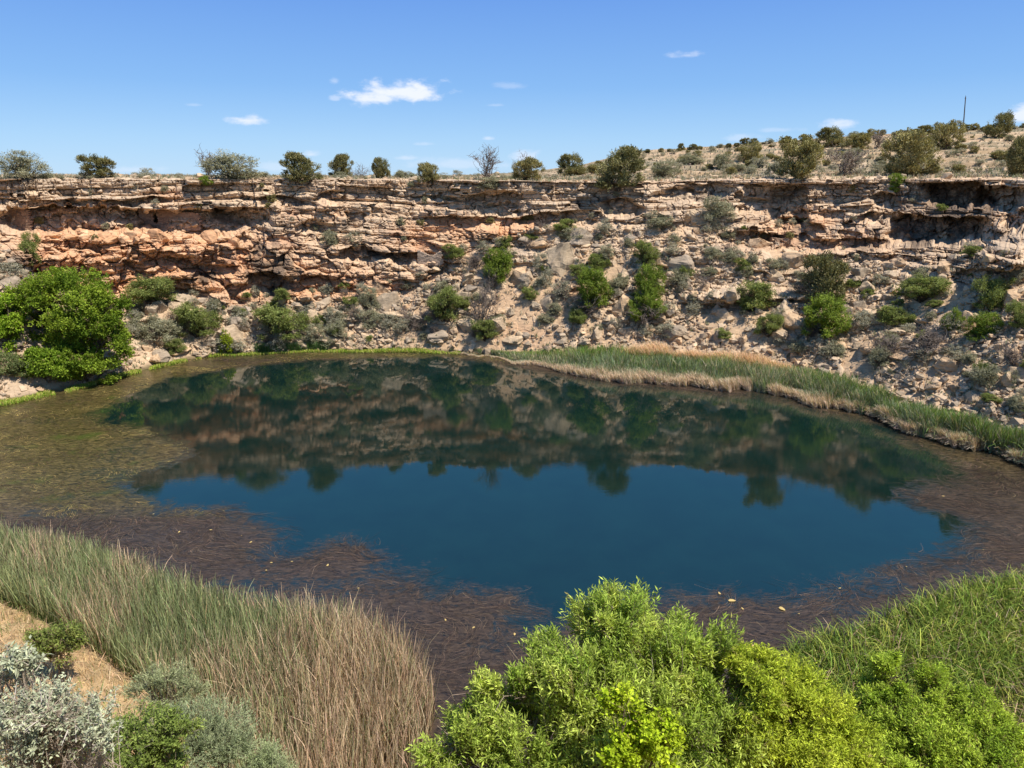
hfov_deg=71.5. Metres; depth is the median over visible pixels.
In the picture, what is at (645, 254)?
mesquite shrub
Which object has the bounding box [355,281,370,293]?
sagebrush
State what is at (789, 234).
juniper bush
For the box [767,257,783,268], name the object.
desert shrub
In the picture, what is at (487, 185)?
desert shrub
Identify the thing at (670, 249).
sagebrush
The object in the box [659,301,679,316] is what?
sagebrush
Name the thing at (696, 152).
juniper bush
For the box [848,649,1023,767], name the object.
ash tree
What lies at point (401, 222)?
desert shrub
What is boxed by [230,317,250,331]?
boulder
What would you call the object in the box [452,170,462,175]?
sagebrush
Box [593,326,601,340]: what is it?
boulder
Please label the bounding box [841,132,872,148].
juniper bush
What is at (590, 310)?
dead shrub
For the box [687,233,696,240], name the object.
boulder
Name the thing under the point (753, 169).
sagebrush
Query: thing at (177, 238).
boulder
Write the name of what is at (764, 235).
desert shrub
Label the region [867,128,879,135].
juniper bush
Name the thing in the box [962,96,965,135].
utility pole
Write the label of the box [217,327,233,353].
sapling
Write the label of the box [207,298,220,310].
desert shrub
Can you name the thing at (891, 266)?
boulder
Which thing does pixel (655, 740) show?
vine shrub
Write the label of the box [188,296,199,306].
sagebrush
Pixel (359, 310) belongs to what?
sagebrush
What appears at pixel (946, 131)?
juniper bush
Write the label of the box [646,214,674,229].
desert shrub
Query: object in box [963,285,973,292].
boulder
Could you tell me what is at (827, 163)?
juniper bush
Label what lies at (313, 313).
boulder
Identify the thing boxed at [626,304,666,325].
dead shrub
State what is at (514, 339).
boulder
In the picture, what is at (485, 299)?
dead shrub
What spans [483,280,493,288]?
sagebrush
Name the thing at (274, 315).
mesquite shrub
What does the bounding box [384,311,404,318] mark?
boulder
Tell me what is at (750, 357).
dry grass
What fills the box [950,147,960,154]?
desert shrub
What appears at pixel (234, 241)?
boulder
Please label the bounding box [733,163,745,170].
desert shrub
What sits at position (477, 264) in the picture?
dead shrub
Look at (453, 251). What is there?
mesquite shrub
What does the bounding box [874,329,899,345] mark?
desert shrub
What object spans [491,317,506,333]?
boulder
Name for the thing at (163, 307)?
boulder
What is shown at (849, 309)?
boulder
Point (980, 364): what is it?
mesquite shrub
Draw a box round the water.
[0,352,1023,767]
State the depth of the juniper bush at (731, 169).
106.53 m
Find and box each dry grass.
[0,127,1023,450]
[620,339,798,371]
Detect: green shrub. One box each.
[198,175,212,185]
[482,246,514,284]
[574,264,614,307]
[627,293,667,321]
[632,262,666,302]
[800,290,853,339]
[888,173,908,191]
[938,306,965,330]
[963,310,1006,341]
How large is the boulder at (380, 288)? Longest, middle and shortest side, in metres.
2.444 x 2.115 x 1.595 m
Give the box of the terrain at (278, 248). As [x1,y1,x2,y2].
[0,128,1023,460]
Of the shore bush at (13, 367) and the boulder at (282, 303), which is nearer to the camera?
the shore bush at (13, 367)
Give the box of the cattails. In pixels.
[766,561,1023,766]
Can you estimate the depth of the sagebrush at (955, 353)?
65.03 m
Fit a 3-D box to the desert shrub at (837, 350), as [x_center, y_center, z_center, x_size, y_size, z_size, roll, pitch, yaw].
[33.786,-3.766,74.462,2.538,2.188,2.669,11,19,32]
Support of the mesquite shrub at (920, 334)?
on the terrain at (278, 248)
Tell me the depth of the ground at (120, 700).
30.32 m
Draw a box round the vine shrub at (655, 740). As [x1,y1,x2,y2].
[595,680,688,767]
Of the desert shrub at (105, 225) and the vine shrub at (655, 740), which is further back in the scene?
the desert shrub at (105, 225)
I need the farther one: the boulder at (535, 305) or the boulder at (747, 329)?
the boulder at (535, 305)
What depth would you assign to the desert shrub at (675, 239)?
88.69 m
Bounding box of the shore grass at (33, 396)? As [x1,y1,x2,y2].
[0,347,460,406]
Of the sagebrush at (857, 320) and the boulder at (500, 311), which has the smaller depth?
the sagebrush at (857, 320)
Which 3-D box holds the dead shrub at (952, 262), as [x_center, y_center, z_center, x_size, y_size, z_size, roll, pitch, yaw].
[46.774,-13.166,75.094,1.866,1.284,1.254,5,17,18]
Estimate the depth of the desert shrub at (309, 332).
88.54 m
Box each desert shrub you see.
[0,149,53,181]
[100,223,110,229]
[124,313,143,327]
[125,299,145,312]
[135,317,182,342]
[146,313,160,324]
[160,185,168,192]
[168,321,182,334]
[180,318,197,328]
[197,148,264,178]
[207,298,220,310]
[231,305,241,314]
[302,323,325,343]
[318,335,335,345]
[319,230,338,245]
[324,320,347,337]
[331,311,348,325]
[334,171,345,176]
[357,287,380,310]
[357,307,382,328]
[393,170,403,177]
[396,218,405,225]
[399,279,413,290]
[406,181,414,186]
[417,323,426,330]
[419,330,429,339]
[421,196,428,203]
[432,279,448,295]
[471,292,482,300]
[477,175,499,189]
[490,314,507,324]
[496,236,503,248]
[536,313,550,323]
[546,302,561,314]
[547,316,554,323]
[555,227,582,239]
[594,233,602,239]
[598,243,614,258]
[608,272,628,289]
[624,237,633,246]
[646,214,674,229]
[648,155,683,177]
[666,233,680,244]
[668,267,689,283]
[678,153,706,164]
[699,266,717,276]
[700,195,736,222]
[703,246,721,260]
[711,150,733,168]
[719,251,738,261]
[720,226,735,239]
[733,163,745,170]
[739,264,753,277]
[745,164,758,170]
[746,253,758,263]
[760,233,770,238]
[765,138,773,143]
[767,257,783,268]
[788,338,807,353]
[822,338,845,357]
[852,253,859,260]
[867,343,893,366]
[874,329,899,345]
[875,160,886,166]
[880,277,889,283]
[910,266,929,276]
[912,268,926,277]
[923,311,937,320]
[940,290,949,295]
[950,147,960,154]
[960,350,977,363]
[967,362,1000,387]
[999,370,1021,384]
[1000,248,1009,256]
[1004,134,1015,140]
[1005,393,1023,412]
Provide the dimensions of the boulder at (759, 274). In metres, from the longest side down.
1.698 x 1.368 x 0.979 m
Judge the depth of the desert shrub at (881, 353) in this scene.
69.95 m
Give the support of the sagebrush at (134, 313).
on the terrain at (278, 248)
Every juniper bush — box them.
[34,217,43,223]
[74,153,116,177]
[125,223,132,229]
[266,194,276,202]
[279,150,323,184]
[327,153,353,175]
[371,156,392,177]
[415,161,440,183]
[416,219,423,225]
[485,216,494,223]
[511,156,545,179]
[522,215,533,220]
[556,151,586,175]
[587,164,598,173]
[592,144,648,191]
[677,143,685,150]
[687,143,696,149]
[692,150,702,155]
[704,163,713,168]
[725,167,736,174]
[737,140,763,160]
[739,138,749,145]
[744,160,753,165]
[748,138,759,145]
[765,153,775,158]
[775,134,825,179]
[785,231,793,237]
[801,249,850,305]
[815,125,845,146]
[822,159,830,165]
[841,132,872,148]
[848,185,857,192]
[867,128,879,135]
[878,127,945,175]
[916,124,933,134]
[926,119,967,148]
[951,164,966,172]
[959,124,971,130]
[959,144,967,148]
[970,123,980,130]
[970,146,979,152]
[983,109,1016,138]
[990,151,1001,158]
[997,150,1007,160]
[1004,134,1023,175]
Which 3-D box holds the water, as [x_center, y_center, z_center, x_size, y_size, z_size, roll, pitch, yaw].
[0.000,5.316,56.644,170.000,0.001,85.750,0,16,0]
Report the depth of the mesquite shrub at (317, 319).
90.05 m
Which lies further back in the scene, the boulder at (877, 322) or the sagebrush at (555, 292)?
the sagebrush at (555, 292)
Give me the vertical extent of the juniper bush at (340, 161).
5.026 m
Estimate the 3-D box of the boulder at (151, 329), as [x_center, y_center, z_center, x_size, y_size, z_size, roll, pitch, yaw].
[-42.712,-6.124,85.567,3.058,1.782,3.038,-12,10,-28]
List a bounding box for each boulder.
[0,273,21,289]
[44,233,60,238]
[64,234,78,239]
[77,229,88,234]
[78,233,90,240]
[91,237,101,243]
[97,232,114,244]
[103,235,117,243]
[118,232,129,242]
[123,232,136,239]
[133,236,139,243]
[140,234,149,242]
[140,317,147,322]
[142,300,167,313]
[144,304,158,315]
[147,228,161,242]
[147,326,169,338]
[149,354,160,363]
[152,348,170,362]
[156,336,165,345]
[158,232,169,241]
[168,301,184,309]
[170,347,191,355]
[172,235,183,243]
[173,293,193,301]
[196,237,206,243]
[201,230,218,244]
[204,336,218,347]
[215,324,244,344]
[228,237,239,247]
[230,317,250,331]
[277,294,285,305]
[290,328,304,337]
[291,302,301,305]
[294,338,307,347]
[307,309,326,323]
[308,327,320,337]
[316,296,330,308]
[319,334,338,345]
[321,335,337,342]
[347,332,353,339]
[355,328,368,333]
[356,321,365,329]
[372,281,387,294]
[376,291,399,310]
[376,305,384,312]
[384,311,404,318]
[405,336,410,343]
[410,315,426,323]
[425,310,435,318]
[427,330,447,344]
[432,266,440,271]
[453,282,460,290]
[454,292,471,303]
[457,308,464,313]
[457,318,476,332]
[461,273,473,284]
[464,284,477,292]
[473,274,485,281]
[475,286,491,293]
[480,294,495,306]
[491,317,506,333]
[495,308,505,314]
[502,335,523,344]
[506,307,513,315]
[510,267,525,288]
[515,331,522,335]
[517,273,530,287]
[518,235,529,241]
[522,332,529,338]
[526,239,547,248]
[526,270,533,280]
[532,301,540,310]
[540,294,552,311]
[545,242,574,276]
[554,337,567,345]
[567,228,593,246]
[577,339,590,346]
[593,310,603,319]
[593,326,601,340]
[602,315,618,328]
[606,324,616,331]
[612,293,633,316]
[614,287,623,298]
[617,269,630,278]
[618,327,633,335]
[624,234,637,240]
[643,321,649,332]
[661,259,669,267]
[664,325,687,341]
[666,254,694,273]
[667,304,677,312]
[673,337,682,344]
[681,211,690,223]
[684,275,693,285]
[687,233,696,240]
[688,246,698,249]
[689,209,706,226]
[689,291,697,296]
[696,284,709,290]
[710,304,720,314]
[713,328,726,342]
[715,308,728,318]
[724,288,736,303]
[738,335,747,343]
[744,327,751,331]
[748,238,769,247]
[750,272,763,277]
[755,307,763,314]
[767,267,783,281]
[772,329,788,340]
[776,298,794,316]
[777,277,784,282]
[781,252,805,268]
[782,248,797,251]
[784,312,809,331]
[831,341,847,349]
[839,304,853,320]
[848,320,862,329]
[850,276,859,281]
[851,267,870,277]
[852,301,866,309]
[852,342,861,348]
[858,280,874,290]
[859,339,876,354]
[861,308,876,317]
[870,317,882,325]
[881,261,890,270]
[883,270,898,278]
[885,328,906,335]
[886,262,894,269]
[888,351,911,360]
[889,257,905,266]
[895,393,911,399]
[902,336,916,343]
[907,351,925,356]
[924,327,944,336]
[924,382,941,389]
[930,355,952,360]
[932,356,958,371]
[937,261,952,274]
[950,294,959,299]
[960,310,975,330]
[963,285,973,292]
[964,391,978,402]
[978,386,987,392]
[995,372,1014,386]
[1000,365,1023,382]
[1004,288,1021,305]
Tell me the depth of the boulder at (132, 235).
87.12 m
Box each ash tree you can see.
[716,637,890,767]
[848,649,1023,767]
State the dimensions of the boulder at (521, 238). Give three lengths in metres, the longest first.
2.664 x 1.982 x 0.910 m
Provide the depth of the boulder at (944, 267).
74.98 m
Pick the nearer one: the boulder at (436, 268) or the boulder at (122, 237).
the boulder at (122, 237)
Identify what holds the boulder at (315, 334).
on the rubble
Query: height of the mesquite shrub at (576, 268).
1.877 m
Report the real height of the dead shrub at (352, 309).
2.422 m
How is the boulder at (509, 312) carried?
on the terrain at (278, 248)
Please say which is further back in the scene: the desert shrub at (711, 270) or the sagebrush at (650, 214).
the sagebrush at (650, 214)
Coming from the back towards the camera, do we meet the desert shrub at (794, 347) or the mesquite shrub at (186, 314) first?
the mesquite shrub at (186, 314)
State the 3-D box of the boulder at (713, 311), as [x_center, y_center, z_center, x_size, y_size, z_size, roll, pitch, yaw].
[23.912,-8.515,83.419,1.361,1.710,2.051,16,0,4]
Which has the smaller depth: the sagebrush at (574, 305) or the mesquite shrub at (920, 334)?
the mesquite shrub at (920, 334)
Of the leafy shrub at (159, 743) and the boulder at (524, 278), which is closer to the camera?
the leafy shrub at (159, 743)
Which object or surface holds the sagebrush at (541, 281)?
on the terrain at (278, 248)
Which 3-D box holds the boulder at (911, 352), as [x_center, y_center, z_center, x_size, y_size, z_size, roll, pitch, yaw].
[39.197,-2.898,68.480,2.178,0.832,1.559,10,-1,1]
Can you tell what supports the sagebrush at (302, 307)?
on the terrain at (278, 248)
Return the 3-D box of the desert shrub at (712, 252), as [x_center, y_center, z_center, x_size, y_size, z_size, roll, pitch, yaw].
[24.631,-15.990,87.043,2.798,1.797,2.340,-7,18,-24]
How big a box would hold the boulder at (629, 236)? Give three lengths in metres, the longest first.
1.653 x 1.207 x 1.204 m
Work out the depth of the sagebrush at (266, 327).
88.19 m
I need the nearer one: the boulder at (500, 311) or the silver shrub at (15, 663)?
the silver shrub at (15, 663)
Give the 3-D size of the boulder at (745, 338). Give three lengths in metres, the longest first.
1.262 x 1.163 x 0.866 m
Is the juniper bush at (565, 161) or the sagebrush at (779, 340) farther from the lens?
the juniper bush at (565, 161)
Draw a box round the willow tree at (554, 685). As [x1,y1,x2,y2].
[404,576,780,767]
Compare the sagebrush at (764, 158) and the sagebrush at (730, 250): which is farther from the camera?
the sagebrush at (764, 158)
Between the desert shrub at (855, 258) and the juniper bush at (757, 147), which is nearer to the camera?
the desert shrub at (855, 258)
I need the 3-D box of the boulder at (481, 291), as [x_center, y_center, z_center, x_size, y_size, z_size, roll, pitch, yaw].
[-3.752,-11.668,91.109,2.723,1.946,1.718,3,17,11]
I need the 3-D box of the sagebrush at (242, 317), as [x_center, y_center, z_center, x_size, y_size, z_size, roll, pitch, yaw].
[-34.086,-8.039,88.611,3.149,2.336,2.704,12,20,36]
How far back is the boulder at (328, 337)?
88.85 m
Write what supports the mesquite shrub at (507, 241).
on the terrain at (278, 248)
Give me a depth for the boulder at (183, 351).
84.38 m
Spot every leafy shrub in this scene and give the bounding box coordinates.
[5,712,129,767]
[22,615,88,681]
[94,699,206,767]
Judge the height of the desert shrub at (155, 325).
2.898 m
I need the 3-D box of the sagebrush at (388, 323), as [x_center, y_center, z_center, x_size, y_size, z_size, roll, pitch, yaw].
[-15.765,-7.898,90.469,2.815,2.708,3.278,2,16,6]
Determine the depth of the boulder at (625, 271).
87.54 m
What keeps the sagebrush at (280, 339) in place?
on the terrain at (278, 248)
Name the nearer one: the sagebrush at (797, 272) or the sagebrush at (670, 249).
the sagebrush at (797, 272)
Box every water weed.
[0,352,510,517]
[0,357,1023,765]
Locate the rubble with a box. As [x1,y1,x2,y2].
[0,142,1023,453]
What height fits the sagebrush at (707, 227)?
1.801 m
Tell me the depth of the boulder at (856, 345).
73.69 m
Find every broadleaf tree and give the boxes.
[0,291,26,352]
[3,265,136,385]
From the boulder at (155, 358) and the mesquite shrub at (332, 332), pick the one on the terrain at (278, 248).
the mesquite shrub at (332, 332)
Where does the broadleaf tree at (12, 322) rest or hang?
on the terrain at (278, 248)
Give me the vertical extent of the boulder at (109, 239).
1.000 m
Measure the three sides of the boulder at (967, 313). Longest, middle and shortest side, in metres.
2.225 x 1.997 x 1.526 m
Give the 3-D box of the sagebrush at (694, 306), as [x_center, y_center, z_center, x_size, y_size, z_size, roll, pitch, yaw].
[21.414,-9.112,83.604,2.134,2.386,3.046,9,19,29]
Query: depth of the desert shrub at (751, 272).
84.67 m
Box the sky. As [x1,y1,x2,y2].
[0,0,1023,175]
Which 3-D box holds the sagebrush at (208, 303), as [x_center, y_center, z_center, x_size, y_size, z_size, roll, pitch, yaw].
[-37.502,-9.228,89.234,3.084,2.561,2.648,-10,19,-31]
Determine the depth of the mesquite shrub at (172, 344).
83.73 m
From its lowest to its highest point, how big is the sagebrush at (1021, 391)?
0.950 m
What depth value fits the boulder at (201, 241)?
90.02 m
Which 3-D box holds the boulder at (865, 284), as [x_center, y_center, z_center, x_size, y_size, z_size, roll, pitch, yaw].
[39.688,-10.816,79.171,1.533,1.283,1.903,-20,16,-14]
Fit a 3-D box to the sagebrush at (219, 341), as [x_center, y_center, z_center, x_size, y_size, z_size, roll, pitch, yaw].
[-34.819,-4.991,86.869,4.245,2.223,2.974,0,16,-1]
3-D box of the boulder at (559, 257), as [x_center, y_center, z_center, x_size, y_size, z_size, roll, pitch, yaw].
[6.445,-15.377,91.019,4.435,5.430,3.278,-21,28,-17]
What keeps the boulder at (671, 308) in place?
on the terrain at (278, 248)
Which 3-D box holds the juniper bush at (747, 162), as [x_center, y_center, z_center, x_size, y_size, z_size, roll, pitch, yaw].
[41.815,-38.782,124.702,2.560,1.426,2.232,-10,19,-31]
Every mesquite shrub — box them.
[16,231,41,269]
[120,273,176,303]
[163,338,187,354]
[168,301,222,337]
[241,292,251,297]
[248,301,313,340]
[272,288,289,300]
[312,315,326,326]
[328,324,338,333]
[338,282,349,289]
[342,296,358,310]
[424,284,460,322]
[442,242,464,259]
[453,296,470,309]
[470,319,498,341]
[495,235,512,248]
[521,286,538,299]
[524,234,537,238]
[552,218,576,232]
[567,307,585,324]
[569,263,586,275]
[587,253,611,269]
[632,239,660,265]
[679,265,695,275]
[715,327,732,339]
[725,280,779,311]
[734,257,753,271]
[752,311,784,337]
[845,279,861,287]
[860,288,875,297]
[876,304,916,325]
[890,299,904,305]
[891,272,952,302]
[915,330,924,339]
[924,299,943,307]
[934,203,948,211]
[959,245,982,256]
[969,274,1017,312]
[971,361,996,376]
[979,393,1003,402]
[1004,300,1023,328]
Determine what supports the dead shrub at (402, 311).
on the terrain at (278, 248)
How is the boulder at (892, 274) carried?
on the terrain at (278, 248)
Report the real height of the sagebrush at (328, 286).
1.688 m
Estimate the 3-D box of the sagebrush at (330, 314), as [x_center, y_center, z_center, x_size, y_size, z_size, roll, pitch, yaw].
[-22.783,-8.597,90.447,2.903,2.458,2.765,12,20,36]
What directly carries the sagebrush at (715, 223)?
on the terrain at (278, 248)
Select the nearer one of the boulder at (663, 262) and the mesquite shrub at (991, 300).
the mesquite shrub at (991, 300)
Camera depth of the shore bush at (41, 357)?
70.96 m
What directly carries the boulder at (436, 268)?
on the terrain at (278, 248)
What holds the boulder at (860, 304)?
on the terrain at (278, 248)
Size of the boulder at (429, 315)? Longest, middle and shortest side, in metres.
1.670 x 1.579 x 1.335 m
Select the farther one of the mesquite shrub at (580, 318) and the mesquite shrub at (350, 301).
the mesquite shrub at (350, 301)
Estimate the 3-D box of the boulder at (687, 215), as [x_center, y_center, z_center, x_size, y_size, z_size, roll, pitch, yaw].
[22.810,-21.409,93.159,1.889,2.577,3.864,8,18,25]
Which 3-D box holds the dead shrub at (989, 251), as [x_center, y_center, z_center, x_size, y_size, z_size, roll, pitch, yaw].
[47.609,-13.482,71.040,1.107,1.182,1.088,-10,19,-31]
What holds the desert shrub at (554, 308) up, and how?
on the terrain at (278, 248)
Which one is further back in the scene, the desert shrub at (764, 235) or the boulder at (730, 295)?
the desert shrub at (764, 235)
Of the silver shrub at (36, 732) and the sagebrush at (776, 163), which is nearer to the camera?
the silver shrub at (36, 732)
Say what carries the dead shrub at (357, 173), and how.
on the terrain at (278, 248)
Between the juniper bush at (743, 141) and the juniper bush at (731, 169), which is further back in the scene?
the juniper bush at (743, 141)
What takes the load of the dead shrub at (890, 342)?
on the terrain at (278, 248)
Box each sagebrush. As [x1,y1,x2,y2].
[0,261,28,277]
[80,173,90,178]
[127,324,141,337]
[128,309,142,318]
[138,167,154,173]
[185,289,199,295]
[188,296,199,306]
[203,302,225,316]
[211,337,242,349]
[227,312,248,325]
[229,339,247,349]
[250,285,260,295]
[256,315,278,336]
[268,333,287,350]
[295,323,308,337]
[300,302,315,312]
[322,283,333,293]
[323,307,343,324]
[343,230,361,246]
[354,307,364,318]
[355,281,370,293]
[378,313,397,329]
[392,317,413,332]
[415,272,426,278]
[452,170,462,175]
[458,243,467,251]
[475,240,492,253]
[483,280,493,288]
[531,252,546,271]
[533,279,542,286]
[536,265,553,288]
[550,280,570,300]
[570,300,581,315]
[595,218,613,234]
[608,287,622,294]
[611,317,620,328]
[638,324,653,334]
[643,210,658,218]
[654,320,674,338]
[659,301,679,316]
[663,244,681,254]
[672,162,682,169]
[678,280,687,290]
[685,298,702,315]
[700,221,711,232]
[706,291,713,297]
[710,213,721,222]
[711,221,721,232]
[718,163,734,173]
[724,246,739,255]
[731,153,741,158]
[735,250,746,256]
[743,167,757,173]
[756,156,769,166]
[767,161,781,170]
[770,308,784,316]
[770,335,791,347]
[773,218,782,226]
[778,259,789,268]
[789,281,804,292]
[793,270,801,276]
[818,346,832,357]
[852,310,875,329]
[869,163,887,172]
[871,273,886,283]
[899,323,916,333]
[902,360,909,367]
[910,349,932,362]
[939,313,965,332]
[944,150,952,156]
[946,344,969,361]
[948,160,962,166]
[960,242,977,249]
[965,141,977,146]
[986,325,1002,334]
[992,160,1006,167]
[1006,269,1023,280]
[1008,268,1023,278]
[1016,388,1023,395]
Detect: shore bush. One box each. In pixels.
[0,350,35,377]
[18,345,74,382]
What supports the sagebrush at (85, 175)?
on the terrain at (278, 248)
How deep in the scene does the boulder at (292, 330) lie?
88.70 m
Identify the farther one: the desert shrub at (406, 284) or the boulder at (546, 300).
the desert shrub at (406, 284)
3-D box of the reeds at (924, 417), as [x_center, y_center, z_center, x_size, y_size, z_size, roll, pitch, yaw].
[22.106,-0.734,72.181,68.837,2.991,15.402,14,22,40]
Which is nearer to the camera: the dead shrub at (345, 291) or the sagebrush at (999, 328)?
the sagebrush at (999, 328)
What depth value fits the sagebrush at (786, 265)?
84.63 m
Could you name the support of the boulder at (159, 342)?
on the terrain at (278, 248)
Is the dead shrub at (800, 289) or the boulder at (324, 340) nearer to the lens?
the dead shrub at (800, 289)
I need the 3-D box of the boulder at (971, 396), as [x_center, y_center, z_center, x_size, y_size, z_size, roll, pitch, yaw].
[39.615,1.251,61.390,0.810,1.205,1.421,0,38,-13]
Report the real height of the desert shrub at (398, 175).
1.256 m
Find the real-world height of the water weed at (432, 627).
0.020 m
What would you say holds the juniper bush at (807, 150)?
on the terrain at (278, 248)
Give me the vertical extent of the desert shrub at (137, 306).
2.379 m
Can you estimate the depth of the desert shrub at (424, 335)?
89.22 m
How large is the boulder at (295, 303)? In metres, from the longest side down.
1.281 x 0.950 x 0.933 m
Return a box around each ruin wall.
[4,209,33,230]
[138,208,202,229]
[417,250,443,264]
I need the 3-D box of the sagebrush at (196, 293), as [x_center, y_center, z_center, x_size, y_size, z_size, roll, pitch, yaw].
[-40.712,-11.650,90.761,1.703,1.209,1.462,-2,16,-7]
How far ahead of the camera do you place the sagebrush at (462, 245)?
93.92 m
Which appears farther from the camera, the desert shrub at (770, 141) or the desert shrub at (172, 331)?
the desert shrub at (770, 141)
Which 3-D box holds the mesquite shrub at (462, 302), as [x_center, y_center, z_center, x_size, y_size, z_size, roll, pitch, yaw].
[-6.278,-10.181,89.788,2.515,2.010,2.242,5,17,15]
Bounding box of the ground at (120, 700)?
[0,601,221,767]
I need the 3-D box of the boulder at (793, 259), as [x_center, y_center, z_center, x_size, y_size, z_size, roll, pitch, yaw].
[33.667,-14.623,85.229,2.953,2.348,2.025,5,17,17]
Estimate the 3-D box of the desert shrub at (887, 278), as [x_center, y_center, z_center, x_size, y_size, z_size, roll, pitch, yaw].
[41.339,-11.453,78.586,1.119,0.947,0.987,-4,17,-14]
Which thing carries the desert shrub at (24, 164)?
on the terrain at (278, 248)
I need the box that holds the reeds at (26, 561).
[0,516,464,767]
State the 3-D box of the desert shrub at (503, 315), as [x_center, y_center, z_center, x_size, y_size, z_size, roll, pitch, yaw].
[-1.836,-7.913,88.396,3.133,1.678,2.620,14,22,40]
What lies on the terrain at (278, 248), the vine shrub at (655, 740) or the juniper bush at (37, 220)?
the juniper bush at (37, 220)
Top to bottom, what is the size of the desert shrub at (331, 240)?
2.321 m
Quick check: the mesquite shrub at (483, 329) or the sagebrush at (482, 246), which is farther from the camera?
the sagebrush at (482, 246)
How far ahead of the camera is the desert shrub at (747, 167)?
110.64 m
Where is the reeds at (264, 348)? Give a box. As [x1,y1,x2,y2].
[252,340,329,352]
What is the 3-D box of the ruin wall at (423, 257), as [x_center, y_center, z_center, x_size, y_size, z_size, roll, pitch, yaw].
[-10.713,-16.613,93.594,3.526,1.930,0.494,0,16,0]
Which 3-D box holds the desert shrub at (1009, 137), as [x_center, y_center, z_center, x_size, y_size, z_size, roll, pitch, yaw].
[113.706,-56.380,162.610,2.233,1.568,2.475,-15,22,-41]
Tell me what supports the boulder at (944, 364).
on the terrain at (278, 248)
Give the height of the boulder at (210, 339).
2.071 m
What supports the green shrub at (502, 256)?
on the terrain at (278, 248)
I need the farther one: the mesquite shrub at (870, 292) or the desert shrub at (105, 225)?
the desert shrub at (105, 225)
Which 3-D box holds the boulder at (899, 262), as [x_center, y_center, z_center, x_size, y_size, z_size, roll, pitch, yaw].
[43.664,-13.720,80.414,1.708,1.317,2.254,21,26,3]
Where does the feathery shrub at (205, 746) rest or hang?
on the ground at (120, 700)
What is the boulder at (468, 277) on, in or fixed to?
on the terrain at (278, 248)
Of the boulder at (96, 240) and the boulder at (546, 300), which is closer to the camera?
the boulder at (96, 240)
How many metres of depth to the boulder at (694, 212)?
91.16 m
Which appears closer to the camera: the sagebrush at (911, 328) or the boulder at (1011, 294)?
the boulder at (1011, 294)
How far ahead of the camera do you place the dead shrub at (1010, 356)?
60.70 m
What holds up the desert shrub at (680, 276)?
on the terrain at (278, 248)
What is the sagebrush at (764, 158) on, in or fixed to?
on the terrain at (278, 248)
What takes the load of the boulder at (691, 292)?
on the terrain at (278, 248)
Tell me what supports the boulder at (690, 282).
on the terrain at (278, 248)
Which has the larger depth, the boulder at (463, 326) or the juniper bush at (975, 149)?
the juniper bush at (975, 149)
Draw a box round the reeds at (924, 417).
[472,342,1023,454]
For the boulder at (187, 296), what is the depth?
89.48 m
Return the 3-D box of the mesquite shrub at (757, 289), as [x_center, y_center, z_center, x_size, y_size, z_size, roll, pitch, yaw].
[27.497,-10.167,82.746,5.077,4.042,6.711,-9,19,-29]
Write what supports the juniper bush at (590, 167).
on the terrain at (278, 248)
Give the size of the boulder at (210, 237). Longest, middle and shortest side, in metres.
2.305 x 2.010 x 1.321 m
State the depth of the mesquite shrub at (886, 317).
73.36 m
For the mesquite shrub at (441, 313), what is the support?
on the terrain at (278, 248)
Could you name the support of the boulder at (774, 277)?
on the terrain at (278, 248)
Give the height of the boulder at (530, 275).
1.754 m
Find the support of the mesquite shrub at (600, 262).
on the terrain at (278, 248)
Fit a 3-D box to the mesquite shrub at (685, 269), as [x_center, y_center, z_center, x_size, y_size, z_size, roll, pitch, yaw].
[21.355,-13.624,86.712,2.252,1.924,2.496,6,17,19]
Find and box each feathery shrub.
[121,651,212,767]
[149,691,261,767]
[236,731,299,767]
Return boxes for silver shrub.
[0,632,61,758]
[0,672,123,767]
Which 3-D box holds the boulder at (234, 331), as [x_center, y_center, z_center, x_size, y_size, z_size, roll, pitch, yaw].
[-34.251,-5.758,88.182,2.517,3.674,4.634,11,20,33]
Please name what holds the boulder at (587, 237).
on the terrain at (278, 248)
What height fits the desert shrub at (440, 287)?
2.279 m
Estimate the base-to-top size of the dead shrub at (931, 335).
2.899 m
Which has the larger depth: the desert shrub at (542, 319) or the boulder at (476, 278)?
the boulder at (476, 278)
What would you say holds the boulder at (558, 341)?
on the terrain at (278, 248)
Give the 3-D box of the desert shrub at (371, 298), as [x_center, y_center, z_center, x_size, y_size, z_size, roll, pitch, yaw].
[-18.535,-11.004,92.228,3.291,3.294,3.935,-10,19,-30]
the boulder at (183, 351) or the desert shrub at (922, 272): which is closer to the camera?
the desert shrub at (922, 272)
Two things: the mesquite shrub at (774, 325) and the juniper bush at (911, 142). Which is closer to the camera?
the mesquite shrub at (774, 325)
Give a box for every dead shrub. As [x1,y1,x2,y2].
[164,309,174,321]
[195,143,216,175]
[260,333,276,342]
[341,288,354,294]
[344,304,361,317]
[351,162,370,176]
[395,307,409,319]
[396,304,433,324]
[409,315,426,330]
[423,293,440,319]
[428,326,440,332]
[462,254,481,266]
[466,277,505,331]
[467,257,483,268]
[468,144,502,179]
[480,267,506,289]
[518,234,534,250]
[534,216,546,227]
[554,276,577,300]
[570,294,600,318]
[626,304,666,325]
[692,272,710,290]
[735,333,749,344]
[788,282,812,294]
[806,319,822,336]
[822,141,883,174]
[865,332,915,359]
[870,129,892,147]
[896,314,954,359]
[914,327,946,348]
[944,255,962,264]
[983,243,994,253]
[986,340,1023,365]
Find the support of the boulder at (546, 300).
on the terrain at (278, 248)
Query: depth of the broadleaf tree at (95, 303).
73.16 m
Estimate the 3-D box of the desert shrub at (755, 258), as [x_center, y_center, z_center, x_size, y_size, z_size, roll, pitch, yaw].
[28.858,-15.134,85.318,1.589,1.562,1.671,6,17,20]
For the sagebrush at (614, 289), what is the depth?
86.39 m
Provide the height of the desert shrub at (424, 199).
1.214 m

